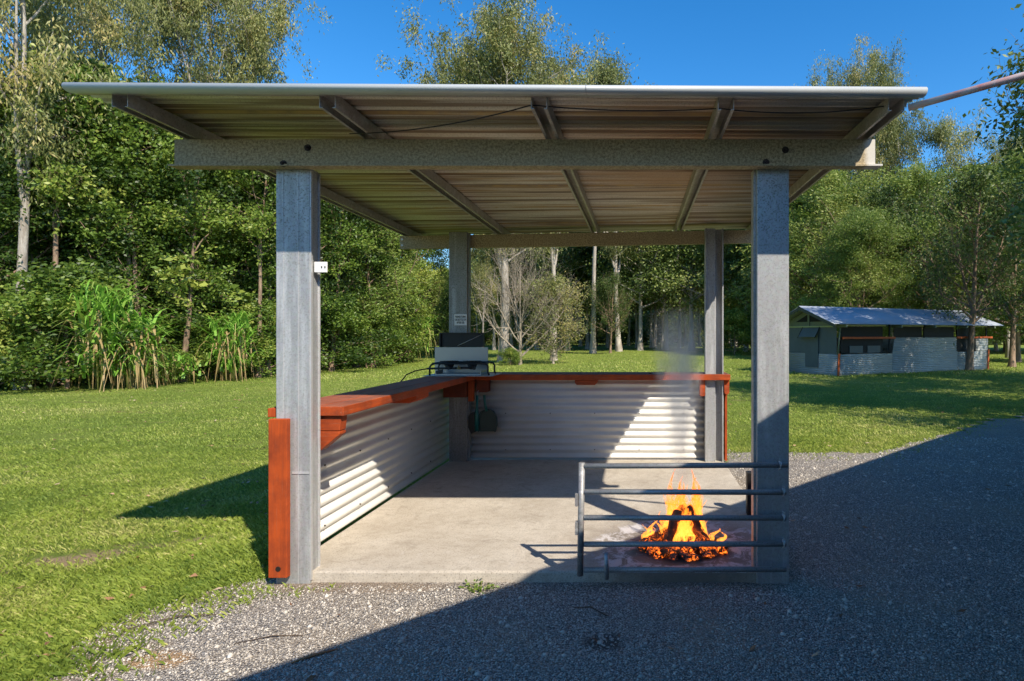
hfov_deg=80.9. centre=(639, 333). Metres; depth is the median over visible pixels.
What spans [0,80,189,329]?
broadleaf tree
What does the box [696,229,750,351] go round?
broadleaf tree
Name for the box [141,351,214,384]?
shrub
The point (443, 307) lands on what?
broadleaf tree
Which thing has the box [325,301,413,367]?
shrub
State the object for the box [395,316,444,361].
shrub
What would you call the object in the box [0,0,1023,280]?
sky
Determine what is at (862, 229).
feathery tree
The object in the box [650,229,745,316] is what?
broadleaf tree
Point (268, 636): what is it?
fallen twig
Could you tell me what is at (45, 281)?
shrub
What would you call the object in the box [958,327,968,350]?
window mesh
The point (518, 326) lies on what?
bare tree
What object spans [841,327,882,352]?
window mesh
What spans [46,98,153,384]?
broadleaf tree
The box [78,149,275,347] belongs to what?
broadleaf tree
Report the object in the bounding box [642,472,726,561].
campfire
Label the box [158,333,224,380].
shrub
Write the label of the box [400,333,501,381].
gas stove
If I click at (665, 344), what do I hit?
broadleaf tree
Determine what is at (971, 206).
broadleaf tree
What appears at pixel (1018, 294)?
broadleaf tree
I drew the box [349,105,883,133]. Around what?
black cable
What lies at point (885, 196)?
broadleaf tree
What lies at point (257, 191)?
broadleaf tree
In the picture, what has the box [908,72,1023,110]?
conduit pipe
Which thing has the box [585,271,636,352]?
broadleaf tree
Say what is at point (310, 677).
leaf litter
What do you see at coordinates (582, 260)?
broadleaf tree
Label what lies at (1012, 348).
broadleaf tree
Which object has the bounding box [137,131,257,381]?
broadleaf tree
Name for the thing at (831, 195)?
feathery tree
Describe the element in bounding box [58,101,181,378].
broadleaf tree
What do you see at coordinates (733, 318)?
shrub
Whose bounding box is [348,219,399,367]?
broadleaf tree
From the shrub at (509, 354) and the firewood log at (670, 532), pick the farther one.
the shrub at (509, 354)
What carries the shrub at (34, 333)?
on the lawn ground at (344, 383)
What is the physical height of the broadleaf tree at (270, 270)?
11.309 m
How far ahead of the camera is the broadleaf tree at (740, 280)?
50.09 m
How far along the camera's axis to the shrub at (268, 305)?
23.24 m
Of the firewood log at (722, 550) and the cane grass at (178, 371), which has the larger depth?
the cane grass at (178, 371)
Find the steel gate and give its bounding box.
[575,459,787,579]
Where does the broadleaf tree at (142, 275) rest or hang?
on the lawn ground at (344, 383)
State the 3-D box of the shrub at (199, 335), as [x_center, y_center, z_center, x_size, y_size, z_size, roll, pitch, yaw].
[-16.856,0.637,22.869,3.093,2.726,3.300,0,0,17]
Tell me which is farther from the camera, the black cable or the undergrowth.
the undergrowth
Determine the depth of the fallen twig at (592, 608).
3.32 m
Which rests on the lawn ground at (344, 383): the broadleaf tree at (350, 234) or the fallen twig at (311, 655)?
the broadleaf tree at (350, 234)
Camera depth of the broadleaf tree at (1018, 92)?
18.52 m
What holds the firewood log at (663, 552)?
on the campfire
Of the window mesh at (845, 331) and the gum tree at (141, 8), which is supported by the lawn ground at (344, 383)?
the gum tree at (141, 8)
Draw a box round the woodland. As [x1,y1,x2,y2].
[5,64,1023,355]
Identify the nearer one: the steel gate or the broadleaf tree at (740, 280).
the steel gate
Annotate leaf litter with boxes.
[0,367,1020,680]
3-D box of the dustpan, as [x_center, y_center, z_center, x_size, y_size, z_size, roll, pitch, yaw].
[-1.774,0.922,6.785,0.233,0.426,0.060,0,0,0]
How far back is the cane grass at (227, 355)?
21.80 m
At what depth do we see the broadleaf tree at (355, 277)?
28.07 m
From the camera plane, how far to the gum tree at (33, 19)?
18.36 m
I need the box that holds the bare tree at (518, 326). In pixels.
[471,233,581,364]
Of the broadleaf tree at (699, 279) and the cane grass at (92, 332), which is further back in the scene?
the broadleaf tree at (699, 279)
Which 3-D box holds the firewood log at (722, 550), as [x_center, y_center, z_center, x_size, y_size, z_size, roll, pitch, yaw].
[0.457,1.452,4.012,0.300,0.115,0.081,0,0,11]
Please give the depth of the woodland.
67.37 m
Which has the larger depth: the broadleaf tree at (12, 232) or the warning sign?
the broadleaf tree at (12, 232)
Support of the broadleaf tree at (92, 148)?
on the lawn ground at (344, 383)
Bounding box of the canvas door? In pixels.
[805,333,817,366]
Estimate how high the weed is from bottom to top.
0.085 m
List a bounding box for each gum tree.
[0,0,143,389]
[0,0,180,369]
[106,0,335,82]
[376,0,623,361]
[471,234,501,332]
[517,45,595,360]
[582,42,639,353]
[590,78,654,351]
[796,32,921,326]
[865,98,987,303]
[943,124,1023,357]
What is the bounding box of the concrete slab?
[312,459,755,581]
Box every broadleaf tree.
[0,39,128,386]
[0,73,57,384]
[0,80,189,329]
[0,93,113,359]
[1,54,217,376]
[15,131,263,370]
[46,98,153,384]
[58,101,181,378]
[68,73,191,381]
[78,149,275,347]
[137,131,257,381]
[145,128,257,378]
[164,170,340,373]
[203,170,275,377]
[203,177,380,361]
[227,170,275,375]
[239,201,393,369]
[320,200,385,371]
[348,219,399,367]
[357,222,447,360]
[422,268,448,351]
[517,232,619,350]
[584,230,693,350]
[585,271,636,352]
[617,230,703,349]
[635,229,736,350]
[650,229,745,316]
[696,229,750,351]
[724,204,825,315]
[842,179,946,336]
[887,154,1023,370]
[912,162,1017,336]
[937,182,1023,366]
[962,28,1023,284]
[977,179,1023,332]
[982,4,1023,274]
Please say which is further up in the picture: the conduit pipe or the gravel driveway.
the conduit pipe
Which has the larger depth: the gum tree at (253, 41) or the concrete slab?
the gum tree at (253, 41)
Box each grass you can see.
[10,277,197,391]
[55,307,201,391]
[131,363,185,383]
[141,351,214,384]
[168,308,270,382]
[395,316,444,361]
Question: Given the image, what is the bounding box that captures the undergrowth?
[0,339,438,388]
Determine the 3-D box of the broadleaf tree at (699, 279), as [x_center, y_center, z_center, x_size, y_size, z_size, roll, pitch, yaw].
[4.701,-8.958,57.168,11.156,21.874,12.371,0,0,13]
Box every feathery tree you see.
[320,199,446,366]
[384,235,448,332]
[741,165,899,311]
[791,202,919,335]
[859,154,1009,332]
[925,142,1023,361]
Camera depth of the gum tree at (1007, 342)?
39.74 m
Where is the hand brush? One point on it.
(473, 422)
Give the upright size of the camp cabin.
2.840 m
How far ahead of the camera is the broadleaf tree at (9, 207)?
18.75 m
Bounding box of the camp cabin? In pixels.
[789,306,1003,375]
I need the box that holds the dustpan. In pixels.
[478,395,497,431]
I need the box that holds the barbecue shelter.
[61,82,927,583]
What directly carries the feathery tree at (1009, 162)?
on the lawn ground at (344, 383)
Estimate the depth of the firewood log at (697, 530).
4.07 m
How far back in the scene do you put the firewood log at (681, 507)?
4.16 m
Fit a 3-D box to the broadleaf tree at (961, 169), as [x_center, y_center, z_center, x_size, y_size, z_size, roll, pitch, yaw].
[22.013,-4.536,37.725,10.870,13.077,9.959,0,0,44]
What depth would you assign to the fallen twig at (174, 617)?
3.21 m
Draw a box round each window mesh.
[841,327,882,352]
[893,327,921,336]
[925,327,953,336]
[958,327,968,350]
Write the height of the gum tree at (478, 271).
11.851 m
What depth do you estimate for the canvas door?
23.98 m
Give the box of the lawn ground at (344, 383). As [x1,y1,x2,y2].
[0,339,1023,668]
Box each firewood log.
[637,526,681,552]
[654,547,698,557]
[662,509,681,547]
[677,504,690,532]
[682,504,709,539]
[685,536,727,554]
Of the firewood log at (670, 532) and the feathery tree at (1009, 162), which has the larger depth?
the feathery tree at (1009, 162)
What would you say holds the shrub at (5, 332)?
on the lawn ground at (344, 383)
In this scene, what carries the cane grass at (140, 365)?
on the lawn ground at (344, 383)
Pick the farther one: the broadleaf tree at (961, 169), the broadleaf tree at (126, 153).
the broadleaf tree at (961, 169)
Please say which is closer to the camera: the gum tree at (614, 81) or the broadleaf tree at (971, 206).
the broadleaf tree at (971, 206)
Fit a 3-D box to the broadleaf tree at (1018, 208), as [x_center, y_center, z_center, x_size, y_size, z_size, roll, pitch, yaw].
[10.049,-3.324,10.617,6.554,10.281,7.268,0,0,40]
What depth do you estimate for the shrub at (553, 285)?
34.10 m
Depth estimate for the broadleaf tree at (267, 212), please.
22.95 m
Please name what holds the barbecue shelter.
on the concrete slab
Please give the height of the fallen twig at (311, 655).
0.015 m
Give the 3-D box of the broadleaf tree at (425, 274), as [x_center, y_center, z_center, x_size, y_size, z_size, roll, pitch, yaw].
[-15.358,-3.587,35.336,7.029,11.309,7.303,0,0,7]
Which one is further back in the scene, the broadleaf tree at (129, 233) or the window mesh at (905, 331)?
the window mesh at (905, 331)
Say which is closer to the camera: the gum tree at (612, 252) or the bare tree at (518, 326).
the bare tree at (518, 326)
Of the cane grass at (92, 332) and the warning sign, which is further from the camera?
the cane grass at (92, 332)
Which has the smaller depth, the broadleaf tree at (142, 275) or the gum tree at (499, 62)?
the broadleaf tree at (142, 275)
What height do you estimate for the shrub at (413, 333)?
4.362 m
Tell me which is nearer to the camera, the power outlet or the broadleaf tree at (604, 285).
the power outlet
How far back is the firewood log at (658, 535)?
4.04 m
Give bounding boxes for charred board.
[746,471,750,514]
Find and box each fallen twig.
[128,614,216,628]
[234,635,302,643]
[291,648,337,663]
[573,606,608,615]
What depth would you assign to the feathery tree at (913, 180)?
34.84 m
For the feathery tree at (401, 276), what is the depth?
30.35 m
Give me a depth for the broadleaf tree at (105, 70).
21.32 m
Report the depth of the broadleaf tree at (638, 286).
57.30 m
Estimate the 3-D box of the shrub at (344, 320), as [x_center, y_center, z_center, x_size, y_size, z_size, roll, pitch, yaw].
[-14.321,-0.067,27.400,4.949,4.362,5.280,0,0,14]
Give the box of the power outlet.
[314,262,327,272]
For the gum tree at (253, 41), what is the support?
on the lawn ground at (344, 383)
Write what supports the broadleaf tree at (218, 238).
on the lawn ground at (344, 383)
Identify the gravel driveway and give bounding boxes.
[30,413,1023,680]
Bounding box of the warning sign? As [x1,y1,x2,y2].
[454,314,466,324]
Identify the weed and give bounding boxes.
[458,578,499,593]
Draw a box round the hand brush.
[468,390,478,433]
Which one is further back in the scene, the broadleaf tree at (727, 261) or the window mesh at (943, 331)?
the broadleaf tree at (727, 261)
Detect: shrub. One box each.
[0,256,174,388]
[0,288,73,388]
[0,317,90,389]
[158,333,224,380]
[163,315,253,380]
[195,294,275,376]
[320,288,405,370]
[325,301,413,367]
[369,298,437,363]
[497,347,523,364]
[515,262,592,363]
[696,308,750,354]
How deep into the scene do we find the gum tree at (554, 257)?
38.49 m
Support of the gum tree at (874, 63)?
on the lawn ground at (344, 383)
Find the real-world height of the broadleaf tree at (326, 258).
11.724 m
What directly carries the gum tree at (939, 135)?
on the lawn ground at (344, 383)
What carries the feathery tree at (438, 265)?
on the lawn ground at (344, 383)

